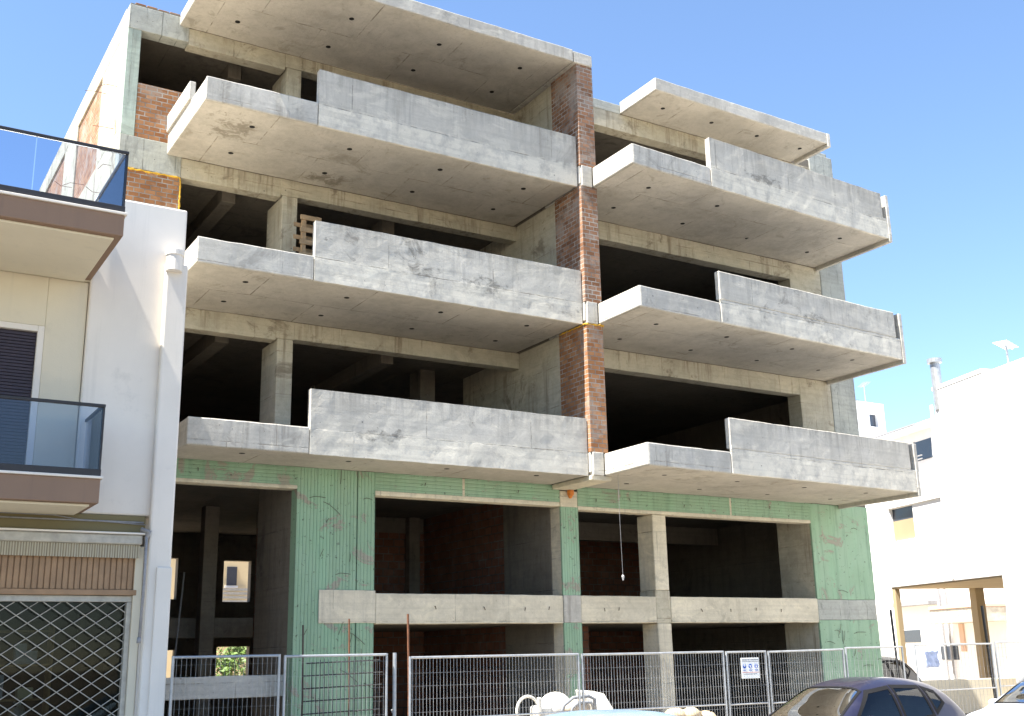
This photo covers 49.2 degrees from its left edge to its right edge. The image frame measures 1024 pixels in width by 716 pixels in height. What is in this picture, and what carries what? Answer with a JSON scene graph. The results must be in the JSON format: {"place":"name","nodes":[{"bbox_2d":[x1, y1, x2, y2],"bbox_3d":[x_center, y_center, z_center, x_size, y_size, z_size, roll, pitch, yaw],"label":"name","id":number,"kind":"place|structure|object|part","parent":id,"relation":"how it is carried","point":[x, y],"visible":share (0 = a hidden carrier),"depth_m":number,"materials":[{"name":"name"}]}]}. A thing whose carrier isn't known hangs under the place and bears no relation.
{"place":"outdoors","nodes":[
{"label":"outdoors","id":0,"kind":"place"},
{"bbox_2d":[166,559,248,677],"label":"yellow house","id":1,"kind":"structure","parent":0,"point":[235,582],"depth_m":45.86,"materials":[{"name":"paint"}]},
{"bbox_2d":[225,567,237,587],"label":"window","id":2,"kind":"structure","parent":1,"relation":"in","point":[231,579],"depth_m":46.03,"materials":[{"name":"grey glass"}]},
{"bbox_2d":[0,0,1023,432],"label":"sky","id":3,"kind":"structure","parent":0,"point":[920,103],"materials":[{"name":"blue"}]},
{"bbox_2d":[856,401,885,437],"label":"stair tower","id":4,"kind":"structure","parent":0,"point":[871,419],"depth_m":59.84,"materials":[{"name":"white paint"}]},
{"bbox_2d":[860,382,868,401],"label":"roof antenna","id":5,"kind":"object","parent":4,"relation":"on","point":[864,384],"visible":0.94,"depth_m":61.55,"materials":[{"name":"metal"}]},
{"bbox_2d":[869,414,875,426],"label":"window","id":6,"kind":"structure","parent":4,"relation":"in","point":[872,417],"depth_m":60.17,"materials":[{"name":"glass"}]},
{"bbox_2d":[865,417,1015,679],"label":"neighbour house","id":7,"kind":"structure","parent":0,"point":[937,616],"depth_m":51.77,"materials":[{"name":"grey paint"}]},
{"bbox_2d":[904,630,921,642],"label":"window","id":8,"kind":"structure","parent":7,"relation":"in","point":[910,635],"depth_m":52.83,"materials":[{"name":"grey glass"}]},
{"bbox_2d":[913,438,932,460],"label":"window","id":9,"kind":"structure","parent":7,"relation":"in","point":[924,447],"depth_m":52.59,"materials":[{"name":"blue glass"}]},
{"bbox_2d":[940,646,959,659],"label":"window","id":10,"kind":"structure","parent":7,"relation":"in","point":[955,651],"depth_m":50.08,"materials":[{"name":"grey glass"}]},
{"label":"pavement","id":11,"kind":"structure","parent":0,"visible":0},
{"bbox_2d":[0,125,187,715],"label":"white house","id":12,"kind":"structure","parent":11,"relation":"on","point":[92,307],"depth_m":16.18,"materials":[{"name":"paint"}]},
{"bbox_2d":[13,701,26,715],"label":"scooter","id":13,"kind":"object","parent":12,"relation":"in","point":[19,709],"visible":0.93,"depth_m":15.77,"materials":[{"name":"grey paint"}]},
{"bbox_2d":[0,321,44,464],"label":"balcony door","id":14,"kind":"structure","parent":12,"relation":"in","point":[21,345],"depth_m":15.97,"materials":[{"name":"white paint"}]},
{"bbox_2d":[0,625,55,715],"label":"shop shelf","id":15,"kind":"object","parent":12,"relation":"in","point":[21,693],"visible":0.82,"depth_m":16.98,"materials":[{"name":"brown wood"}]},
{"bbox_2d":[0,595,131,715],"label":"shop window","id":16,"kind":"structure","parent":12,"relation":"in","point":[3,598],"depth_m":15.73,"materials":[{"name":"grey metal"}]},
{"bbox_2d":[168,654,280,715],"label":"fence","id":17,"kind":"object","parent":11,"relation":"on","point":[222,656],"visible":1,"depth_m":16.25,"materials":[{"name":"metal"}]},
{"bbox_2d":[282,653,387,715],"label":"fence","id":18,"kind":"object","parent":11,"relation":"on","point":[336,655],"visible":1,"depth_m":17.14,"materials":[{"name":"metal"}]},
{"bbox_2d":[392,653,396,715],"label":"steel post","id":19,"kind":"object","parent":11,"relation":"on","point":[394,685],"visible":1,"depth_m":17.56,"materials":[{"name":"silver metal"}]},
{"bbox_2d":[408,653,580,715],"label":"fence","id":20,"kind":"object","parent":11,"relation":"on","point":[509,670],"visible":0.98,"depth_m":18.55,"materials":[{"name":"metal"}]},
{"bbox_2d":[581,651,727,715],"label":"fence","id":21,"kind":"object","parent":11,"relation":"on","point":[655,653],"visible":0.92,"depth_m":20.22,"materials":[{"name":"metal"}]},
{"bbox_2d":[725,650,770,715],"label":"fence","id":22,"kind":"object","parent":11,"relation":"on","point":[730,704],"visible":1,"depth_m":21.25,"materials":[{"name":"metal"}]},
{"bbox_2d":[740,658,759,678],"bbox_3d":[4.556,5.925,21.353,0.460,0.380,0.012,8,-17,-30],"label":"safety sign","id":23,"kind":"object","parent":22,"relation":"attached to","point":[749,667],"visible":1,"depth_m":21.35,"materials":[{"name":"white plastic"}]},
{"bbox_2d":[767,648,845,711],"bbox_3d":[5.878,6.745,21.994,2.380,1.966,0.560,8,-17,-30],"label":"fence","id":24,"kind":"object","parent":11,"relation":"on","point":[809,672],"visible":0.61,"depth_m":21.97,"materials":[{"name":"metal"}]},
{"bbox_2d":[844,646,905,678],"bbox_3d":[7.552,6.963,22.990,2.020,1.991,0.560,8,-17,-30],"label":"fence","id":25,"kind":"object","parent":11,"relation":"on","point":[876,647],"visible":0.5,"depth_m":23.20,"materials":[{"name":"metal"}]},
{"bbox_2d":[914,643,998,712],"bbox_3d":[9.721,7.246,24.280,2.880,2.021,0.560,8,-17,-30],"label":"fence","id":26,"kind":"object","parent":11,"relation":"on","point":[968,688],"visible":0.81,"depth_m":24.49,"materials":[{"name":"metal"}]},
{"bbox_2d":[924,650,939,667],"bbox_3d":[9.021,6.464,23.993,0.433,0.376,0.060,8,-17,-30],"label":"sign","id":27,"kind":"object","parent":26,"relation":"attached to","point":[932,659],"visible":1,"depth_m":23.98,"materials":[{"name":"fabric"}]},
{"bbox_2d":[994,641,1023,695],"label":"fence","id":28,"kind":"object","parent":11,"relation":"on","point":[995,647],"visible":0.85,"depth_m":25.23,"materials":[{"name":"metal"}]},
{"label":"road","id":29,"kind":"structure","parent":0,"visible":0},
{"bbox_2d":[546,709,675,715],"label":"parked car","id":30,"kind":"object","parent":29,"relation":"on","point":[614,712],"visible":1,"depth_m":10.07,"materials":[{"name":"white paint"}]},
{"bbox_2d":[768,677,965,715],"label":"parked car","id":31,"kind":"object","parent":29,"relation":"on","point":[869,696],"visible":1,"depth_m":16.24,"materials":[{"name":"blue paint"}]},
{"bbox_3d":[5.024,4.869,15.633,1.109,0.525,0.287,8,-17,-30],"label":"side window","id":32,"kind":"part","parent":31,"relation":"part of","materials":[{"name":"black rubber"}]},
{"bbox_3d":[5.791,4.979,16.119,0.726,0.535,0.268,8,-17,-30],"label":"side window","id":33,"kind":"part","parent":31,"relation":"part of","materials":[{"name":"black rubber"}]},
{"bbox_3d":[6.185,5.010,16.388,0.375,0.423,0.219,8,-17,-30],"label":"side window","id":34,"kind":"part","parent":31,"relation":"part of","materials":[{"name":"black rubber"}]},
{"bbox_2d":[966,681,1023,715],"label":"parked car","id":35,"kind":"object","parent":29,"relation":"on","point":[1010,702],"visible":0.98,"depth_m":19.91,"materials":[{"name":"white paint"}]},
{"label":"building site ground","id":36,"kind":"structure","parent":0,"visible":0},
{"bbox_2d":[216,647,245,675],"bbox_3d":[-9.337,10.514,37.536,2.374,3.330,3.436,-4,-15,12],"label":"garden tree","id":37,"kind":"object","parent":36,"relation":"on","point":[226,664],"visible":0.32,"depth_m":36.89,"materials":[{"name":"green plant"}]},
{"bbox_2d":[301,625,303,715],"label":"reinforcing bar","id":38,"kind":"object","parent":36,"relation":"on","point":[302,668],"visible":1,"depth_m":18.08,"materials":[{"name":"metal"}]},
{"bbox_2d":[301,657,383,715],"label":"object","id":39,"kind":"object","parent":36,"relation":"on","point":[340,686],"visible":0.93,"depth_m":18.19,"materials":[{"name":"metal"}]},
{"bbox_2d":[348,619,349,715],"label":"reinforcing bar","id":40,"kind":"object","parent":36,"relation":"on","point":[348,662],"visible":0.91,"depth_m":18.52,"materials":[{"name":"brown metal"}]},
{"bbox_2d":[407,614,409,709],"bbox_3d":[-1.756,5.722,18.917,0.061,2.710,0.043,0,-15,-5],"label":"reinforcing bar","id":41,"kind":"object","parent":36,"relation":"on","point":[408,652],"visible":0.82,"depth_m":19.09,"materials":[{"name":"brown metal"}]},
{"bbox_2d":[39,0,921,715],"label":"unfinished building","id":42,"kind":"structure","parent":36,"relation":"on","point":[501,346],"depth_m":24.81,"materials":[{"name":"concrete"}]},
{"bbox_2d":[167,572,184,715],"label":"leaning plank","id":43,"kind":"object","parent":42,"relation":"on","point":[178,623],"visible":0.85,"depth_m":24.93,"materials":[{"name":"grey paint"}]},
{"bbox_2d":[293,214,321,255],"bbox_3d":[-4.227,-2.159,23.016,0.540,1.630,0.175,8,-17,-30],"label":"wooden pallet","id":44,"kind":"object","parent":42,"relation":"on","point":[305,240],"visible":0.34,"depth_m":23.05,"materials":[{"name":"brown wood"}]},
{"bbox_2d":[618,484,623,579],"bbox_3d":[2.200,3.417,22.611,0.055,2.130,0.055,-12,-18,35],"label":"plumb line","id":45,"kind":"object","parent":42,"relation":"hanging from","point":[620,534],"visible":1,"depth_m":22.49,"materials":[{"name":"grey paint"}]},
{"bbox_2d":[515,690,612,715],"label":"bag","id":46,"kind":"object","parent":36,"relation":"on","point":[554,704],"visible":0.64,"depth_m":20.04,"materials":[{"name":"white plastic"}]},
{"bbox_2d":[889,610,899,677],"bbox_3d":[9.177,7.440,26.556,0.140,2.852,0.060,8,-17,-30],"label":"steel stake","id":47,"kind":"object","parent":36,"relation":"on","point":[894,639],"visible":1,"depth_m":26.70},
{"bbox_2d":[882,656,921,681],"bbox_3d":[9.788,9.195,30.973,3.759,1.812,2.013,12,-20,-40],"label":"parked car","id":48,"kind":"object","parent":36,"relation":"on","point":[911,673],"visible":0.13,"depth_m":31.49,"materials":[{"name":"black paint"}]},
{"bbox_3d":[10.675,8.685,31.023,0.709,0.603,0.286,12,-20,-42],"label":"side window","id":49,"kind":"part","parent":48,"relation":"part of","materials":[{"name":"black glass"}]},
{"bbox_3d":[11.041,8.718,31.315,0.391,0.476,0.215,8,-17,-30],"label":"side window","id":50,"kind":"part","parent":48,"relation":"part of","materials":[{"name":"black glass"}]},
{"bbox_2d":[881,357,1023,683],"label":"white villa","id":51,"kind":"object","parent":36,"relation":"on","point":[958,523],"visible":0.81,"depth_m":35.38,"materials":[{"name":"paint"}]},
{"bbox_2d":[892,506,915,540],"bbox_3d":[13.782,5.741,38.722,0.400,1.120,1.369,3,-15,-14],"label":"window","id":52,"kind":"structure","parent":51,"relation":"in","point":[903,520],"depth_m":38.72,"materials":[{"name":"grey glass"}]},
{"bbox_2d":[994,340,1016,363],"bbox_3d":[15.644,0.038,35.245,0.440,0.971,1.201,-14,-20,40],"label":"roof antenna","id":53,"kind":"object","parent":51,"relation":"on","point":[1006,346],"visible":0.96,"depth_m":35.28,"materials":[{"name":"metal"}]},
{"bbox_2d":[922,677,1015,713],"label":"garden wall","id":54,"kind":"structure","parent":36,"relation":"on","point":[959,693],"depth_m":33.89,"materials":[{"name":"beige paint"}]},
{"bbox_2d":[981,606,996,698],"bbox_3d":[12.005,7.720,28.019,0.170,2.952,0.070,8,-17,-30],"label":"steel stake","id":55,"kind":"object","parent":36,"relation":"on","point":[987,641],"visible":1,"depth_m":28.08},
{"bbox_3d":[3.316,7.421,22.011,3.000,0.839,2.000,8,-17,-30],"label":"spoil heap","id":56,"kind":"object","parent":36,"relation":"on","visible":0},
{"bbox_2d":[665,708,685,715],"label":"sand bag","id":57,"kind":"object","parent":56,"relation":"on","point":[674,711],"visible":0.74,"depth_m":21.83,"materials":[{"name":"beige fabric"}]},
{"bbox_2d":[683,707,701,715],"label":"sand bag","id":58,"kind":"object","parent":56,"relation":"on","point":[692,710],"visible":0.77,"depth_m":22.01,"materials":[{"name":"beige fabric"}]},
{"bbox_2d":[701,710,715,715],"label":"sand bag","id":59,"kind":"object","parent":56,"relation":"on","point":[709,713],"visible":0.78,"depth_m":22.21,"materials":[{"name":"beige fabric"}]}
]}

